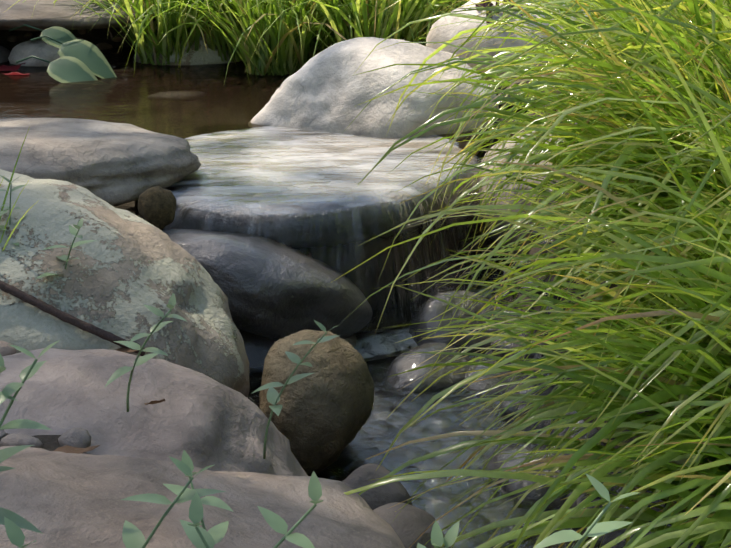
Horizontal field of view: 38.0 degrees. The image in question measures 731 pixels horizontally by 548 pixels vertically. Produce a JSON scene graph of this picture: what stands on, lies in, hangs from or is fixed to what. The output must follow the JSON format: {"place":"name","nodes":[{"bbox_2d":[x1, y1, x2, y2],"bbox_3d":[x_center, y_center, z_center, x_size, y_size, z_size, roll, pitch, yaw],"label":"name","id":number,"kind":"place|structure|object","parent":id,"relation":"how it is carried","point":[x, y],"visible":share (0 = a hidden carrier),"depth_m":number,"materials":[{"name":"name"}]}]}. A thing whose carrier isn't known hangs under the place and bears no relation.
{"place":"outdoors","nodes":[
{"label":"outdoors","id":0,"kind":"place"},
{"bbox_2d":[0,47,556,214],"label":"pond water","id":1,"kind":"structure","parent":0,"point":[208,114],"depth_m":2.65,"materials":[{"name":"brown liquid"}]},
{"bbox_2d":[0,63,29,74],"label":"red pond leaves","id":2,"kind":"object","parent":1,"relation":"on","point":[9,68],"visible":0.94,"depth_m":3.77,"materials":[{"name":"red plant"}]},
{"bbox_2d":[8,38,83,66],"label":"rock","id":3,"kind":"object","parent":1,"relation":"in","point":[41,48],"visible":0.33,"depth_m":3.88,"materials":[{"name":"stone"}]},
{"bbox_2d":[9,24,116,82],"bbox_3d":[-1.062,-0.737,3.661,0.514,0.218,0.258,13,23,32],"label":"hosta plant","id":4,"kind":"object","parent":1,"relation":"on","point":[79,60],"depth_m":3.62,"materials":[{"name":"green plant"}]},
{"bbox_2d":[0,118,200,206],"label":"slab","id":5,"kind":"structure","parent":1,"relation":"on","point":[113,164],"depth_m":2.11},
{"bbox_2d":[134,34,241,64],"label":"rock","id":6,"kind":"object","parent":1,"relation":"in","point":[200,56],"visible":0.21,"depth_m":3.92,"materials":[{"name":"grey stone"}]},
{"bbox_2d":[251,37,498,154],"bbox_3d":[0.025,-0.468,2.921,0.660,0.362,0.520,6,20,18],"label":"pale boulder","id":7,"kind":"object","parent":1,"relation":"in","point":[328,89],"visible":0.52,"depth_m":2.74,"materials":[{"name":"grey stone"}]},
{"bbox_2d":[238,329,356,367],"bbox_3d":[-0.218,0.145,2.075,0.394,0.170,0.270,-7,20,-20],"label":"rock","id":8,"kind":"object","parent":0,"point":[257,348],"depth_m":1.99,"materials":[{"name":"grey stone"}]},
{"bbox_2d":[133,154,500,339],"bbox_3d":[-0.008,-0.051,2.266,0.955,0.264,0.409,-10,21,-27],"label":"waterfall curtain","id":9,"kind":"object","parent":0,"point":[333,239],"visible":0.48,"depth_m":2.10,"materials":[{"name":"white liquid"}]},
{"bbox_2d":[0,1,711,525],"bbox_3d":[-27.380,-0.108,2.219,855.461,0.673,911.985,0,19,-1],"label":"ground","id":10,"kind":"structure","parent":0,"point":[92,37],"depth_m":2.79,"materials":[{"name":"soil"}]},
{"bbox_2d":[0,466,14,471],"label":"weed","id":11,"kind":"object","parent":10,"relation":"on","point":[3,468],"visible":1,"depth_m":0.67,"materials":[{"name":"green plant"}]},
{"bbox_2d":[0,354,17,400],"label":"weed","id":12,"kind":"object","parent":10,"relation":"on","point":[2,367],"visible":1,"depth_m":0.67,"materials":[{"name":"green plant"}]},
{"bbox_2d":[0,175,31,245],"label":"weed","id":13,"kind":"object","parent":10,"relation":"on","point":[7,208],"visible":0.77,"depth_m":1.48,"materials":[{"name":"green plant"}]},
{"bbox_2d":[0,127,38,250],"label":"bank grass","id":14,"kind":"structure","parent":10,"relation":"on","point":[4,201],"depth_m":1.46,"materials":[{"name":"green plant"}]},
{"bbox_2d":[4,516,35,547],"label":"weed","id":15,"kind":"object","parent":10,"relation":"on","point":[15,535],"visible":1,"depth_m":0.54,"materials":[{"name":"green plant"}]},
{"bbox_2d":[0,340,59,533],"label":"weed","id":16,"kind":"object","parent":10,"relation":"on","point":[8,390],"visible":1,"depth_m":0.68,"materials":[{"name":"green plant"}]},
{"bbox_2d":[0,341,90,453],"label":"pebbles","id":17,"kind":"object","parent":10,"relation":"on","point":[78,437],"depth_m":1.17,"materials":[{"name":"grey stone"}]},
{"bbox_2d":[7,29,121,49],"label":"gravel bank","id":18,"kind":"structure","parent":10,"relation":"on","point":[99,46],"depth_m":4.34,"materials":[{"name":"black gravel"}]},
{"bbox_2d":[0,45,10,62],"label":"rock","id":19,"kind":"object","parent":18,"relation":"on","point":[4,53],"visible":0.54,"depth_m":4.01,"materials":[{"name":"stone"}]},
{"bbox_2d":[0,0,156,30],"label":"rock","id":20,"kind":"object","parent":18,"relation":"on","point":[49,14],"visible":0.54,"depth_m":3.85,"materials":[{"name":"stone"}]},
{"bbox_2d":[54,348,136,453],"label":"leaf litter bank","id":21,"kind":"structure","parent":10,"relation":"on","point":[69,449],"depth_m":1.10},
{"bbox_2d":[0,169,249,397],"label":"lichen boulder","id":22,"kind":"object","parent":10,"relation":"on","point":[121,271],"visible":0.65,"depth_m":1.49,"materials":[{"name":"grey stone"}]},
{"bbox_2d":[36,218,94,278],"bbox_3d":[-0.402,-0.014,1.449,0.076,0.136,0.087,0,19,-1],"label":"weed","id":23,"kind":"object","parent":22,"relation":"on","point":[73,230],"visible":0.75,"depth_m":1.43,"materials":[{"name":"green plant"}]},
{"bbox_2d":[121,456,225,547],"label":"weed","id":24,"kind":"object","parent":10,"relation":"on","point":[133,536],"visible":0.98,"depth_m":0.66,"materials":[{"name":"green plant"}]},
{"bbox_2d":[179,491,214,547],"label":"weed","id":25,"kind":"object","parent":10,"relation":"on","point":[198,535],"visible":1,"depth_m":0.57,"materials":[{"name":"green plant"}]},
{"bbox_2d":[163,450,233,544],"bbox_3d":[-0.099,0.220,0.714,0.069,0.192,0.089,-11,22,-30],"label":"weed","id":26,"kind":"object","parent":10,"relation":"on","point":[218,532],"visible":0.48,"depth_m":0.71,"materials":[{"name":"green plant"}]},
{"bbox_2d":[0,446,404,547],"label":"boulder","id":27,"kind":"object","parent":10,"relation":"on","point":[57,499],"visible":0.85,"depth_m":0.94,"materials":[{"name":"grey stone"}]},
{"bbox_2d":[3,0,469,82],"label":"sedge bank","id":28,"kind":"structure","parent":10,"relation":"on","point":[273,37],"depth_m":3.62,"materials":[{"name":"green plant"}]},
{"bbox_2d":[162,229,372,340],"bbox_3d":[-0.219,0.017,2.053,0.479,0.183,0.306,19,1,-15],"label":"wet rock","id":29,"kind":"object","parent":10,"relation":"on","point":[273,292],"visible":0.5,"depth_m":1.94,"materials":[{"name":"grey stone"}]},
{"bbox_2d":[138,186,176,229],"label":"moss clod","id":30,"kind":"object","parent":29,"relation":"on","point":[157,206],"visible":0.85,"depth_m":1.99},
{"bbox_2d":[257,471,322,547],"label":"weed","id":31,"kind":"object","parent":10,"relation":"on","point":[276,522],"visible":1,"depth_m":0.60,"materials":[{"name":"green plant"}]},
{"bbox_2d":[417,520,459,547],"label":"weed","id":32,"kind":"object","parent":10,"relation":"on","point":[438,540],"visible":1,"depth_m":0.65,"materials":[{"name":"green plant"}]},
{"bbox_2d":[248,189,722,547],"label":"stream cobbles","id":33,"kind":"object","parent":10,"relation":"on","point":[482,385],"depth_m":1.89,"materials":[{"name":"grey stone"}]},
{"bbox_2d":[409,290,501,350],"bbox_3d":[0.193,0.110,2.126,0.214,0.149,0.178,-4,19,-10],"label":"stream rock","id":34,"kind":"object","parent":33,"relation":"on","point":[429,309],"visible":0.33,"depth_m":2.08,"materials":[{"name":"grey stone"}]},
{"bbox_2d":[345,0,675,223],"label":"sedge","id":35,"kind":"object","parent":10,"relation":"on","point":[506,52],"visible":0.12,"depth_m":2.15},
{"bbox_2d":[426,0,605,107],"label":"rock","id":36,"kind":"object","parent":10,"relation":"on","point":[443,33],"visible":0.12,"depth_m":3.00,"materials":[{"name":"grey stone"}]},
{"bbox_2d":[475,0,533,94],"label":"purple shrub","id":37,"kind":"object","parent":36,"relation":"on","point":[487,4],"visible":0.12,"depth_m":3.00,"materials":[{"name":"green plant"}]},
{"bbox_2d":[487,444,569,501],"bbox_3d":[0.269,0.310,1.618,0.181,0.098,0.200,-4,19,-10],"label":"stream rock","id":38,"kind":"object","parent":10,"relation":"on","point":[535,495],"visible":0.21,"depth_m":1.58,"materials":[{"name":"grey stone"}]},
{"bbox_2d":[342,102,730,547],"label":"grass clump","id":39,"kind":"object","parent":10,"relation":"on","point":[572,519],"visible":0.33,"depth_m":1.17,"materials":[{"name":"green plant"}]},
{"bbox_2d":[480,123,604,256],"bbox_3d":[0.500,-0.196,2.480,0.505,0.298,0.523,13,23,34],"label":"rock","id":40,"kind":"object","parent":10,"relation":"on","point":[495,237],"visible":0.08,"depth_m":2.33,"materials":[{"name":"grey stone"}]},
{"bbox_2d":[373,0,730,547],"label":"sedge","id":41,"kind":"object","parent":10,"relation":"on","point":[717,373],"visible":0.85,"depth_m":1.07,"materials":[{"name":"green plant"}]},
{"bbox_2d":[484,252,681,547],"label":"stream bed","id":42,"kind":"object","parent":10,"relation":"on","point":[608,537],"depth_m":1.72,"materials":[{"name":"grey stone"}]},
{"bbox_2d":[385,342,471,391],"bbox_3d":[0.121,0.192,1.961,0.210,0.114,0.158,-16,25,-38],"label":"stream rock","id":43,"kind":"object","parent":42,"relation":"on","point":[401,363],"visible":0.33,"depth_m":1.92,"materials":[{"name":"grey stone"}]},
{"bbox_2d":[329,0,730,544],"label":"sedge","id":44,"kind":"object","parent":42,"relation":"on","point":[599,135],"visible":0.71,"depth_m":1.46,"materials":[{"name":"green plant"}]},
{"bbox_2d":[534,473,639,547],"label":"weed","id":45,"kind":"object","parent":10,"relation":"on","point":[594,528],"visible":1,"depth_m":0.57,"materials":[{"name":"green plant"}]},
{"bbox_2d":[248,288,602,547],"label":"stream water","id":46,"kind":"structure","parent":0,"point":[378,431],"depth_m":1.67,"materials":[{"name":"grey liquid"}]},
{"bbox_2d":[0,348,307,475],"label":"boulder","id":47,"kind":"object","parent":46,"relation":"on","point":[202,420],"visible":0.46,"depth_m":1.28,"materials":[{"name":"grey stone"}]},
{"bbox_2d":[0,280,145,355],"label":"branch","id":48,"kind":"object","parent":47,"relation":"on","point":[57,313],"visible":0.9,"depth_m":1.41,"materials":[{"name":"wood"},{"name":"bark"}]},
{"bbox_2d":[104,293,187,411],"bbox_3d":[-0.224,0.084,1.107,0.088,0.134,0.062,0,19,-1],"label":"weed","id":49,"kind":"object","parent":47,"relation":"on","point":[138,361],"visible":1,"depth_m":1.10,"materials":[{"name":"green plant"}]},
{"bbox_2d":[144,399,164,404],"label":"leaf litter","id":50,"kind":"object","parent":47,"relation":"on","point":[155,402],"visible":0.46,"depth_m":1.13,"materials":[{"name":"brown plant"}]},
{"bbox_2d":[253,320,339,458],"bbox_3d":[-0.076,0.132,1.165,0.093,0.165,0.072,5,20,13],"label":"weed","id":51,"kind":"object","parent":47,"relation":"on","point":[273,396],"visible":1,"depth_m":1.17,"materials":[{"name":"green plant"}]},
{"bbox_2d":[259,330,373,475],"bbox_3d":[-0.076,0.187,1.612,0.179,0.213,0.201,0,19,-1],"label":"round boulder","id":52,"kind":"object","parent":46,"relation":"on","point":[320,420],"visible":0.77,"depth_m":1.54,"materials":[{"name":"brown stone"}]},
{"bbox_2d":[249,285,492,368],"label":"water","id":53,"kind":"structure","parent":46,"relation":"on","point":[378,346],"depth_m":2.07,"materials":[{"name":"grey liquid"}]},
{"bbox_2d":[341,463,411,509],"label":"rock","id":54,"kind":"object","parent":46,"relation":"on","point":[374,497],"visible":0.35,"depth_m":1.44,"materials":[{"name":"stone"}]},
{"bbox_2d":[373,502,450,547],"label":"rock","id":55,"kind":"object","parent":46,"relation":"on","point":[410,524],"visible":0.6,"depth_m":1.30,"materials":[{"name":"stone"}]}
]}

